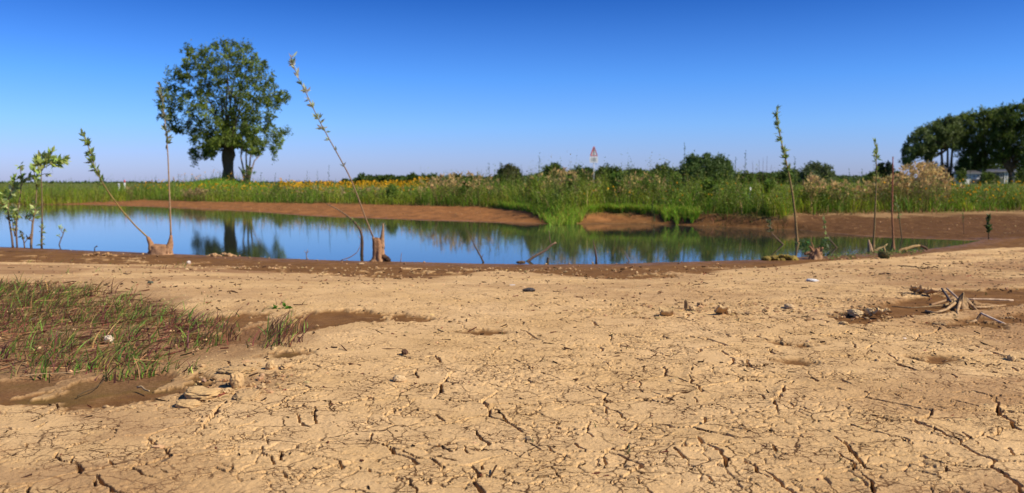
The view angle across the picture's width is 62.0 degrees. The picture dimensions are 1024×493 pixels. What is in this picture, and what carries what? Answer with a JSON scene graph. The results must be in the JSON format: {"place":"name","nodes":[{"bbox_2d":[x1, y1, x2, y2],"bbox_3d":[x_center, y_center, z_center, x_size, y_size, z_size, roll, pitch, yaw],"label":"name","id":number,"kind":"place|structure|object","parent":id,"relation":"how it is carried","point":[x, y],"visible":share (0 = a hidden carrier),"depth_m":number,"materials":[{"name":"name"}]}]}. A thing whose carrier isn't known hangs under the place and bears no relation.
{"place":"outdoors","nodes":[
{"label":"outdoors","id":0,"kind":"place"},
{"bbox_2d":[120,177,299,199],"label":"mound grass","id":1,"kind":"structure","parent":0,"point":[224,178],"depth_m":33.74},
{"bbox_2d":[0,204,982,264],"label":"water","id":2,"kind":"structure","parent":0,"point":[205,232],"depth_m":10.57,"materials":[{"name":"blue liquid"}]},
{"bbox_2d":[325,203,363,254],"bbox_3d":[-1.605,-0.145,8.169,0.366,0.541,0.067,0,4,0],"label":"bent twig","id":3,"kind":"object","parent":2,"relation":"in","point":[362,239],"visible":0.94,"depth_m":8.16,"materials":[{"name":"brown wood"}]},
{"bbox_2d":[527,233,555,260],"bbox_3d":[0.253,0.007,7.526,0.282,0.299,0.022,0,4,0],"label":"dead branch","id":4,"kind":"object","parent":2,"relation":"in","point":[539,253],"visible":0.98,"depth_m":7.52,"materials":[{"name":"brown wood"}]},
{"bbox_2d":[765,219,783,244],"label":"leafy twig","id":5,"kind":"object","parent":2,"relation":"in","point":[769,226],"visible":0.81,"depth_m":9.53,"materials":[{"name":"plant"}]},
{"bbox_2d":[821,215,837,247],"bbox_3d":[3.420,-0.130,9.102,0.228,0.415,0.080,0,4,0],"label":"leafy twig","id":6,"kind":"object","parent":2,"relation":"in","point":[824,227],"visible":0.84,"depth_m":9.10,"materials":[{"name":"plant"}]},
{"bbox_2d":[867,240,887,251],"bbox_3d":[3.682,-0.001,8.585,0.206,0.155,0.060,0,4,0],"label":"wood splinter","id":7,"kind":"object","parent":2,"relation":"in","point":[869,247],"visible":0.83,"depth_m":8.57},
{"bbox_2d":[0,255,986,477],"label":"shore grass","id":8,"kind":"structure","parent":0,"point":[284,331],"depth_m":3.30,"materials":[{"name":"plant"}]},
{"bbox_2d":[0,180,1023,492],"bbox_3d":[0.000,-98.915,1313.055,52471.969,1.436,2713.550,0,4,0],"label":"ground","id":9,"kind":"structure","parent":0,"point":[910,446],"depth_m":2.59,"materials":[{"name":"soil"}]},
{"bbox_2d":[0,173,19,247],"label":"willow sapling","id":10,"kind":"object","parent":9,"relation":"on","point":[9,195],"visible":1,"depth_m":9.05,"materials":[{"name":"plant"}]},
{"bbox_2d":[9,162,31,247],"bbox_3d":[-5.215,-0.448,9.064,0.289,0.920,0.151,0,4,0],"label":"willow sapling","id":11,"kind":"object","parent":9,"relation":"on","point":[15,216],"visible":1,"depth_m":9.06,"materials":[{"name":"plant"}]},
{"bbox_2d":[18,230,32,246],"bbox_3d":[-5.268,-0.091,9.227,0.168,0.196,0.078,0,4,0],"label":"willow sapling","id":12,"kind":"object","parent":9,"relation":"on","point":[23,237],"visible":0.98,"depth_m":9.22,"materials":[{"name":"plant"}]},
{"bbox_2d":[23,162,44,245],"bbox_3d":[-5.239,-0.457,9.344,0.252,0.932,0.160,0,4,0],"label":"willow sapling","id":13,"kind":"object","parent":9,"relation":"on","point":[37,182],"visible":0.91,"depth_m":9.32,"materials":[{"name":"plant"}]},
{"bbox_2d":[20,370,82,376],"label":"loose twig","id":14,"kind":"object","parent":9,"relation":"on","point":[48,373],"visible":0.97,"depth_m":2.64,"materials":[{"name":"brown wood"}]},
{"bbox_2d":[32,145,71,247],"bbox_3d":[-4.822,-0.523,8.951,0.427,1.088,0.164,0,4,0],"label":"willow sapling","id":15,"kind":"object","parent":9,"relation":"on","point":[52,160],"visible":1,"depth_m":8.93,"materials":[{"name":"plant"}]},
{"bbox_2d":[56,224,66,244],"bbox_3d":[-5.014,-0.116,9.489,0.131,0.266,0.065,-1,4,-14],"label":"willow sapling","id":16,"kind":"object","parent":9,"relation":"on","point":[64,230],"visible":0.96,"depth_m":9.48,"materials":[{"name":"plant"}]},
{"bbox_2d":[82,252,117,255],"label":"mud ridge","id":17,"kind":"structure","parent":9,"relation":"on","point":[104,254],"depth_m":7.91,"materials":[{"name":"soil"}]},
{"bbox_2d":[0,280,213,373],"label":"green grass","id":18,"kind":"object","parent":9,"relation":"on","point":[87,328],"visible":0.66,"depth_m":3.44,"materials":[{"name":"green plant"}]},
{"bbox_2d":[104,335,113,343],"bbox_3d":[-1.496,0.346,3.160,0.034,0.035,0.030,1,5,17],"label":"white stone","id":19,"kind":"object","parent":9,"relation":"on","point":[108,337],"visible":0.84,"depth_m":3.15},
{"bbox_2d":[79,81,172,254],"bbox_3d":[-3.650,-0.746,8.114,0.828,1.687,0.236,-1,5,-19],"label":"willow stump","id":20,"kind":"object","parent":9,"relation":"on","point":[160,249],"visible":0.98,"depth_m":8.19,"materials":[{"name":"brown wood"}]},
{"bbox_2d":[174,399,200,408],"bbox_3d":[-0.865,0.422,2.272,0.068,0.024,0.062,0,4,0],"label":"mud lump","id":21,"kind":"object","parent":9,"relation":"on","point":[186,403],"visible":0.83,"depth_m":2.25,"materials":[{"name":"soil"}]},
{"bbox_2d":[183,385,221,400],"bbox_3d":[-0.861,0.408,2.368,0.097,0.029,0.096,0,4,0],"label":"mud flake","id":22,"kind":"object","parent":9,"relation":"on","point":[199,393],"visible":0.98,"depth_m":2.35,"materials":[{"name":"soil"}]},
{"bbox_2d":[206,252,236,256],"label":"mud ridge","id":23,"kind":"structure","parent":9,"relation":"on","point":[224,253],"depth_m":8.03,"materials":[{"name":"soil"}]},
{"bbox_2d":[153,35,292,179],"bbox_3d":[-11.749,-5.682,34.699,5.511,5.987,4.352,-1,4,-14],"label":"pollard willow","id":24,"kind":"object","parent":9,"relation":"on","point":[226,137],"visible":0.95,"depth_m":34.29,"materials":[{"name":"green plant"}]},
{"bbox_2d":[221,388,233,393],"bbox_3d":[-0.812,0.416,2.415,0.054,0.036,0.045,0,4,0],"label":"mud clod","id":25,"kind":"object","parent":9,"relation":"on","point":[227,390],"visible":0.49,"depth_m":2.40,"materials":[{"name":"soil"}]},
{"bbox_2d":[217,366,255,374],"bbox_3d":[-0.865,0.390,2.678,0.124,0.019,0.106,0,4,0],"label":"mud lump","id":26,"kind":"object","parent":9,"relation":"on","point":[228,370],"visible":0.88,"depth_m":2.66,"materials":[{"name":"soil"}]},
{"bbox_2d":[229,371,244,388],"bbox_3d":[-0.802,0.390,2.485,0.039,0.055,0.056,0,4,0],"label":"mud lump","id":27,"kind":"object","parent":9,"relation":"on","point":[236,379],"visible":0.94,"depth_m":2.47,"materials":[{"name":"soil"}]},
{"bbox_2d":[233,388,260,401],"bbox_3d":[-0.740,0.416,2.373,0.074,0.017,0.141,-1,4,-9],"label":"mud flake","id":28,"kind":"object","parent":9,"relation":"on","point":[245,395],"visible":0.99,"depth_m":2.36,"materials":[{"name":"soil"}]},
{"bbox_2d":[238,114,263,183],"bbox_3d":[-10.442,-3.882,34.008,0.869,2.858,1.186,-3,5,-35],"label":"young tree","id":29,"kind":"object","parent":9,"relation":"on","point":[248,172],"visible":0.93,"depth_m":34.01,"materials":[{"name":"green plant"}]},
{"bbox_2d":[252,383,265,389],"bbox_3d":[-0.729,0.411,2.466,0.057,0.030,0.042,0,4,0],"label":"mud clod","id":30,"kind":"object","parent":9,"relation":"on","point":[262,386],"visible":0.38,"depth_m":2.46,"materials":[{"name":"soil"}]},
{"bbox_2d":[265,360,274,369],"bbox_3d":[-0.766,0.378,2.698,0.027,0.038,0.036,0,4,0],"label":"mud lump","id":31,"kind":"object","parent":9,"relation":"on","point":[269,365],"visible":0.89,"depth_m":2.69,"materials":[{"name":"soil"}]},
{"bbox_2d":[270,303,291,308],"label":"clover seedling","id":32,"kind":"object","parent":9,"relation":"on","point":[284,305],"visible":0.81,"depth_m":3.95,"materials":[{"name":"green plant"}]},
{"bbox_2d":[280,362,291,369],"bbox_3d":[-0.721,0.384,2.715,0.034,0.022,0.071,0,4,0],"label":"mud lump","id":33,"kind":"object","parent":9,"relation":"on","point":[285,365],"visible":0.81,"depth_m":2.70,"materials":[{"name":"soil"}]},
{"bbox_2d":[288,52,390,261],"bbox_3d":[-1.480,-0.739,7.318,0.874,1.787,0.182,-2,5,-28],"label":"willow stump","id":34,"kind":"object","parent":9,"relation":"on","point":[378,251],"visible":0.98,"depth_m":7.43,"materials":[{"name":"brown wood"}]},
{"bbox_2d":[355,172,370,184],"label":"distant tree","id":35,"kind":"object","parent":9,"relation":"on","point":[362,176],"visible":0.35,"depth_m":158.90,"materials":[{"name":"green plant"}]},
{"bbox_2d":[368,174,379,184],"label":"distant tree","id":36,"kind":"object","parent":9,"relation":"on","point":[373,178],"visible":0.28,"depth_m":160.83,"materials":[{"name":"green plant"}]},
{"bbox_2d":[378,174,397,184],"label":"distant tree","id":37,"kind":"object","parent":9,"relation":"on","point":[387,177],"visible":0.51,"depth_m":158.76,"materials":[{"name":"green plant"}]},
{"bbox_2d":[385,183,398,197],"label":"weed bush","id":38,"kind":"object","parent":9,"relation":"on","point":[394,188],"visible":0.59,"depth_m":21.47,"materials":[{"name":"green plant"}]},
{"bbox_2d":[393,375,406,381],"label":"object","id":39,"kind":"object","parent":9,"relation":"on","point":[399,378],"visible":0.94,"depth_m":2.55,"materials":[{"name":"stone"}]},
{"bbox_2d":[402,172,424,184],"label":"distant tree","id":40,"kind":"object","parent":9,"relation":"on","point":[411,176],"visible":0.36,"depth_m":156.76,"materials":[{"name":"green plant"}]},
{"bbox_2d":[421,172,439,183],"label":"distant tree","id":41,"kind":"object","parent":9,"relation":"on","point":[430,176],"visible":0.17,"depth_m":163.98,"materials":[{"name":"green plant"}]},
{"bbox_2d":[0,167,919,182],"bbox_3d":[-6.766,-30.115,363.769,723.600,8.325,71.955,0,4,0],"label":"distant wood","id":42,"kind":"object","parent":9,"relation":"on","point":[855,179],"visible":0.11,"depth_m":345.10,"materials":[{"name":"green plant"}]},
{"bbox_2d":[460,177,471,194],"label":"weed bush","id":43,"kind":"object","parent":9,"relation":"on","point":[463,185],"visible":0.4,"depth_m":19.96,"materials":[{"name":"green plant"}]},
{"bbox_2d":[491,162,525,187],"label":"distant tree","id":44,"kind":"object","parent":9,"relation":"on","point":[510,169],"visible":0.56,"depth_m":59.41,"materials":[{"name":"green plant"}]},
{"bbox_2d":[0,169,1023,218],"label":"meadow grass","id":45,"kind":"structure","parent":9,"relation":"on","point":[781,213],"depth_m":16.95,"materials":[{"name":"plant"}]},
{"bbox_2d":[0,149,1023,215],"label":"leafy weeds","id":46,"kind":"object","parent":9,"relation":"on","point":[557,191],"visible":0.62,"depth_m":15.94,"materials":[{"name":"green plant"}]},
{"bbox_2d":[0,202,1023,490],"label":"mud crumbs","id":47,"kind":"object","parent":9,"relation":"on","point":[276,374],"visible":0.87,"depth_m":3.98,"materials":[{"name":"soil"}]},
{"bbox_2d":[0,198,1023,228],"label":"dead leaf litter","id":48,"kind":"object","parent":9,"relation":"on","point":[854,212],"visible":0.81,"depth_m":14.79,"materials":[{"name":"brown plant"}]},
{"bbox_2d":[3,259,1022,492],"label":"plant litter","id":49,"kind":"object","parent":9,"relation":"on","point":[493,470],"visible":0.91,"depth_m":3.89,"materials":[{"name":"plant"}]},
{"bbox_2d":[524,176,540,195],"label":"weed bush","id":50,"kind":"object","parent":9,"relation":"on","point":[533,182],"visible":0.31,"depth_m":17.65,"materials":[{"name":"green plant"}]},
{"bbox_2d":[125,159,964,211],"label":"dry reeds","id":51,"kind":"object","parent":9,"relation":"on","point":[926,170],"visible":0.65,"depth_m":15.58,"materials":[{"name":"beige plant"}]},
{"bbox_2d":[539,162,566,184],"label":"distant tree","id":52,"kind":"object","parent":9,"relation":"on","point":[554,165],"visible":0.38,"depth_m":118.95,"materials":[{"name":"green plant"}]},
{"bbox_2d":[564,174,579,199],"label":"weed bush","id":53,"kind":"object","parent":9,"relation":"on","point":[569,177],"visible":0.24,"depth_m":16.80,"materials":[{"name":"green plant"}]},
{"bbox_2d":[134,171,1023,210],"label":"yellow flowers","id":54,"kind":"object","parent":9,"relation":"on","point":[326,184],"visible":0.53,"depth_m":27.37,"materials":[{"name":"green plant"}]},
{"bbox_2d":[566,165,594,184],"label":"distant tree","id":55,"kind":"object","parent":9,"relation":"on","point":[590,170],"visible":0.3,"depth_m":123.44,"materials":[{"name":"green plant"}]},
{"bbox_2d":[590,146,597,180],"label":"warning sign","id":56,"kind":"object","parent":9,"relation":"on","point":[593,157],"visible":0.93,"depth_m":59.69,"materials":[{"name":"paint"}]},
{"bbox_2d":[490,200,702,225],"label":"short grass","id":57,"kind":"structure","parent":9,"relation":"on","point":[547,217],"depth_m":14.65,"materials":[{"name":"plant"}]},
{"bbox_2d":[594,162,625,184],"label":"distant tree","id":58,"kind":"object","parent":9,"relation":"on","point":[608,168],"visible":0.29,"depth_m":120.81,"materials":[{"name":"green plant"}]},
{"bbox_2d":[607,172,626,198],"bbox_3d":[2.021,-1.052,16.227,0.393,0.758,0.570,2,5,21],"label":"weed bush","id":59,"kind":"object","parent":9,"relation":"on","point":[613,178],"visible":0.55,"depth_m":16.12,"materials":[{"name":"green plant"}]},
{"bbox_2d":[624,167,648,183],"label":"distant tree","id":60,"kind":"object","parent":9,"relation":"on","point":[638,171],"visible":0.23,"depth_m":124.70,"materials":[{"name":"green plant"}]},
{"bbox_2d":[640,171,656,199],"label":"weed bush","id":61,"kind":"object","parent":9,"relation":"on","point":[652,178],"visible":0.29,"depth_m":16.35,"materials":[{"name":"green plant"}]},
{"bbox_2d":[651,161,679,182],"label":"distant tree","id":62,"kind":"object","parent":9,"relation":"on","point":[658,169],"visible":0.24,"depth_m":116.81,"materials":[{"name":"green plant"}]},
{"bbox_2d":[659,307,673,315],"bbox_3d":[0.683,0.289,3.765,0.057,0.041,0.054,0,4,0],"label":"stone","id":63,"kind":"object","parent":9,"relation":"on","point":[667,311],"visible":1,"depth_m":3.74,"materials":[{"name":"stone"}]},
{"bbox_2d":[666,171,683,197],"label":"weed bush","id":64,"kind":"object","parent":9,"relation":"on","point":[675,176],"visible":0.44,"depth_m":16.39,"materials":[{"name":"green plant"}]},
{"bbox_2d":[682,143,685,188],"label":"weed stalk","id":65,"kind":"object","parent":9,"relation":"on","point":[684,164],"visible":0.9,"depth_m":15.93,"materials":[{"name":"green plant"}]},
{"bbox_2d":[676,150,735,187],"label":"willow bush","id":66,"kind":"object","parent":9,"relation":"on","point":[707,162],"visible":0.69,"depth_m":60.92,"materials":[{"name":"green plant"}]},
{"bbox_2d":[701,176,718,200],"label":"weed bush","id":67,"kind":"object","parent":9,"relation":"on","point":[712,183],"visible":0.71,"depth_m":14.91,"materials":[{"name":"green plant"}]},
{"bbox_2d":[714,304,729,313],"bbox_3d":[0.938,0.281,3.806,0.054,0.053,0.054,-1,4,-12],"label":"mud flake","id":68,"kind":"object","parent":9,"relation":"on","point":[720,309],"visible":1,"depth_m":3.79,"materials":[{"name":"soil"}]},
{"bbox_2d":[734,170,756,183],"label":"distant tree","id":69,"kind":"object","parent":9,"relation":"on","point":[741,175],"visible":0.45,"depth_m":149.00,"materials":[{"name":"green plant"}]},
{"bbox_2d":[754,171,774,183],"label":"distant tree","id":70,"kind":"object","parent":9,"relation":"on","point":[760,175],"visible":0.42,"depth_m":150.99,"materials":[{"name":"green plant"}]},
{"bbox_2d":[761,179,779,198],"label":"weed bush","id":71,"kind":"object","parent":9,"relation":"on","point":[767,182],"visible":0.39,"depth_m":14.69,"materials":[{"name":"green plant"}]},
{"bbox_2d":[761,254,798,260],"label":"algae clump","id":72,"kind":"object","parent":9,"relation":"on","point":[781,257],"visible":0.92,"depth_m":7.59,"materials":[{"name":"plant"}]},
{"bbox_2d":[772,104,799,243],"bbox_3d":[3.127,-0.753,9.668,0.419,1.719,0.163,0,4,0],"label":"willow shoot","id":73,"kind":"object","parent":9,"relation":"on","point":[783,149],"visible":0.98,"depth_m":9.65,"materials":[{"name":"plant"}]},
{"bbox_2d":[773,166,800,184],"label":"distant tree","id":74,"kind":"object","parent":9,"relation":"on","point":[782,177],"visible":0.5,"depth_m":138.69,"materials":[{"name":"green plant"}]},
{"bbox_2d":[784,304,794,309],"bbox_3d":[1.312,0.286,4.028,0.054,0.028,0.093,0,4,0],"label":"mud clod","id":75,"kind":"object","parent":9,"relation":"on","point":[789,306],"visible":0.94,"depth_m":4.00,"materials":[{"name":"soil"}]},
{"bbox_2d":[794,237,830,259],"bbox_3d":[2.736,0.021,7.717,0.339,0.210,0.228,0,4,0],"label":"willow stump","id":76,"kind":"object","parent":9,"relation":"on","point":[815,253],"visible":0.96,"depth_m":7.68,"materials":[{"name":"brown wood"}]},
{"bbox_2d":[795,160,836,184],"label":"distant tree","id":77,"kind":"object","parent":9,"relation":"on","point":[814,167],"visible":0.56,"depth_m":108.70,"materials":[{"name":"green plant"}]},
{"bbox_2d":[795,185,844,210],"bbox_3d":[5.193,-0.827,14.654,1.062,0.510,0.981,-2,5,-29],"label":"rush clump","id":78,"kind":"object","parent":9,"relation":"on","point":[822,189],"visible":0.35,"depth_m":14.46,"materials":[{"name":"green plant"}]},
{"bbox_2d":[846,309,862,317],"bbox_3d":[1.529,0.297,3.802,0.056,0.036,0.113,0,4,0],"label":"mud clod","id":79,"kind":"object","parent":9,"relation":"on","point":[855,313],"visible":0.93,"depth_m":3.77,"materials":[{"name":"soil"}]},
{"bbox_2d":[862,171,873,182],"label":"distant tree","id":80,"kind":"object","parent":9,"relation":"on","point":[869,174],"visible":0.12,"depth_m":129.13,"materials":[{"name":"green plant"}]},
{"bbox_2d":[864,308,873,316],"bbox_3d":[1.593,0.296,3.802,0.033,0.047,0.060,0,4,0],"label":"mud clod","id":81,"kind":"object","parent":9,"relation":"on","point":[868,312],"visible":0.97,"depth_m":3.79,"materials":[{"name":"soil"}]},
{"bbox_2d":[825,247,923,260],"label":"waterside plants","id":82,"kind":"object","parent":9,"relation":"on","point":[850,257],"visible":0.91,"depth_m":8.07,"materials":[{"name":"green plant"}]},
{"bbox_2d":[871,137,881,246],"bbox_3d":[3.929,-0.561,9.225,0.132,1.237,0.108,-2,5,-27],"label":"willow shoot","id":83,"kind":"object","parent":9,"relation":"on","point":[875,151],"visible":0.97,"depth_m":9.21,"materials":[{"name":"plant"}]},
{"bbox_2d":[871,162,885,181],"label":"conifer","id":84,"kind":"object","parent":9,"relation":"on","point":[881,169],"visible":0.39,"depth_m":123.99,"materials":[{"name":"green plant"}]},
{"bbox_2d":[872,307,886,315],"bbox_3d":[1.617,0.284,3.751,0.044,0.045,0.064,0,4,0],"label":"mud flake","id":85,"kind":"object","parent":9,"relation":"on","point":[878,311],"visible":1,"depth_m":3.73,"materials":[{"name":"soil"}]},
{"bbox_2d":[878,251,890,258],"bbox_3d":[3.325,0.081,7.619,0.078,0.080,0.120,-2,5,-26],"label":"green tuft clod","id":86,"kind":"object","parent":9,"relation":"on","point":[883,255],"visible":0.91,"depth_m":7.59,"materials":[{"name":"plant"}]},
{"bbox_2d":[884,161,896,179],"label":"conifer","id":87,"kind":"object","parent":9,"relation":"on","point":[888,167],"visible":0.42,"depth_m":123.95,"materials":[{"name":"green plant"}]},
{"bbox_2d":[890,156,895,249],"bbox_3d":[3.931,-0.442,8.782,0.074,0.982,0.062,0,4,0],"label":"willow shoot","id":88,"kind":"object","parent":9,"relation":"on","point":[893,242],"visible":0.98,"depth_m":8.79,"materials":[{"name":"brown wood"}]},
{"bbox_2d":[894,196,902,238],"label":"willow shoot","id":89,"kind":"object","parent":9,"relation":"on","point":[898,217],"visible":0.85,"depth_m":10.53,"materials":[{"name":"plant"}]},
{"bbox_2d":[896,244,928,252],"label":"fallen branch","id":90,"kind":"object","parent":9,"relation":"on","point":[913,246],"visible":0.76,"depth_m":8.48,"materials":[{"name":"brown wood"}]},
{"bbox_2d":[909,284,921,292],"bbox_3d":[2.169,0.225,4.580,0.054,0.051,0.064,1,5,17],"label":"mud flake","id":91,"kind":"object","parent":9,"relation":"on","point":[912,288],"visible":0.81,"depth_m":4.56,"materials":[{"name":"soil"}]},
{"bbox_2d":[916,286,928,293],"bbox_3d":[2.182,0.230,4.528,0.043,0.049,0.063,0,4,0],"label":"mud flake","id":92,"kind":"object","parent":9,"relation":"on","point":[921,290],"visible":1,"depth_m":4.51,"materials":[{"name":"soil"}]},
{"bbox_2d":[897,113,963,183],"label":"broadleaf tree","id":93,"kind":"object","parent":9,"relation":"on","point":[939,134],"visible":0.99,"depth_m":197.12,"materials":[{"name":"green plant"}]},
{"bbox_2d":[923,288,940,294],"bbox_3d":[2.213,0.233,4.494,0.057,0.045,0.063,-1,5,-17],"label":"mud flake","id":94,"kind":"object","parent":9,"relation":"on","point":[932,291],"visible":1,"depth_m":4.47,"materials":[{"name":"soil"}]},
{"bbox_2d":[924,161,956,183],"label":"garden bush","id":95,"kind":"object","parent":9,"relation":"on","point":[945,167],"visible":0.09,"depth_m":203.87,"materials":[{"name":"green plant"}]},
{"bbox_2d":[892,292,1005,314],"bbox_3d":[2.091,0.261,4.114,0.571,0.092,0.354,-4,6,-41],"label":"dead root stump","id":96,"kind":"object","parent":9,"relation":"on","point":[962,301],"visible":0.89,"depth_m":4.08,"materials":[{"name":"brown wood"}]},
{"bbox_2d":[956,168,967,182],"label":"garden bush","id":97,"kind":"object","parent":9,"relation":"on","point":[962,173],"visible":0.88,"depth_m":188.74,"materials":[{"name":"green plant"}]},
{"bbox_2d":[952,170,981,183],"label":"white house","id":98,"kind":"structure","parent":9,"relation":"on","point":[974,175],"depth_m":191.39,"materials":[{"name":"paint"}]},
{"bbox_2d":[952,105,1001,172],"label":"broadleaf tree","id":99,"kind":"object","parent":9,"relation":"on","point":[975,142],"visible":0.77,"depth_m":200.62,"materials":[{"name":"green plant"}]},
{"bbox_2d":[968,312,1005,323],"bbox_3d":[1.940,0.319,3.640,0.314,0.067,0.080,0,4,0],"label":"forked stick","id":100,"kind":"object","parent":9,"relation":"on","point":[983,314],"visible":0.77,"depth_m":3.66,"materials":[{"name":"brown wood"}]},
{"bbox_2d":[983,213,991,238],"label":"leafy twig","id":101,"kind":"object","parent":9,"relation":"on","point":[988,225],"visible":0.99,"depth_m":10.42,"materials":[{"name":"plant"}]},
{"bbox_2d":[977,171,1000,183],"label":"garden bush","id":102,"kind":"object","parent":9,"relation":"on","point":[988,175],"visible":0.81,"depth_m":186.66,"materials":[{"name":"green plant"}]},
{"bbox_2d":[954,163,1023,176],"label":"garden hedge","id":103,"kind":"object","parent":9,"relation":"on","point":[1000,166],"visible":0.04,"depth_m":230.32,"materials":[{"name":"green plant"}]},
{"bbox_2d":[968,298,1013,300],"bbox_3d":[2.397,0.267,4.269,0.248,0.021,0.010,-1,4,-8],"label":"dead stick","id":104,"kind":"object","parent":9,"relation":"on","point":[992,299],"visible":0.94,"depth_m":4.27,"materials":[{"name":"brown wood"}]},
{"bbox_2d":[976,169,1016,183],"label":"white house","id":105,"kind":"structure","parent":9,"relation":"on","point":[1002,173],"depth_m":213.25,"materials":[{"name":"paint"}]},
{"bbox_2d":[987,99,1023,183],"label":"broadleaf tree","id":106,"kind":"object","parent":9,"relation":"on","point":[1006,136],"visible":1,"depth_m":193.22,"materials":[{"name":"green plant"}]},
{"bbox_2d":[1007,355,1023,361],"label":"mud clod","id":107,"kind":"object","parent":9,"relation":"on","point":[1011,358],"visible":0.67,"depth_m":2.82,"materials":[{"name":"soil"}]},
{"bbox_2d":[1011,168,1023,183],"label":"garden bush","id":108,"kind":"object","parent":9,"relation":"on","point":[1020,173],"visible":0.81,"depth_m":184.61,"materials":[{"name":"green plant"}]},
{"bbox_2d":[0,0,1023,181],"label":"sky","id":109,"kind":"structure","parent":0,"point":[399,87],"materials":[{"name":"blue"}]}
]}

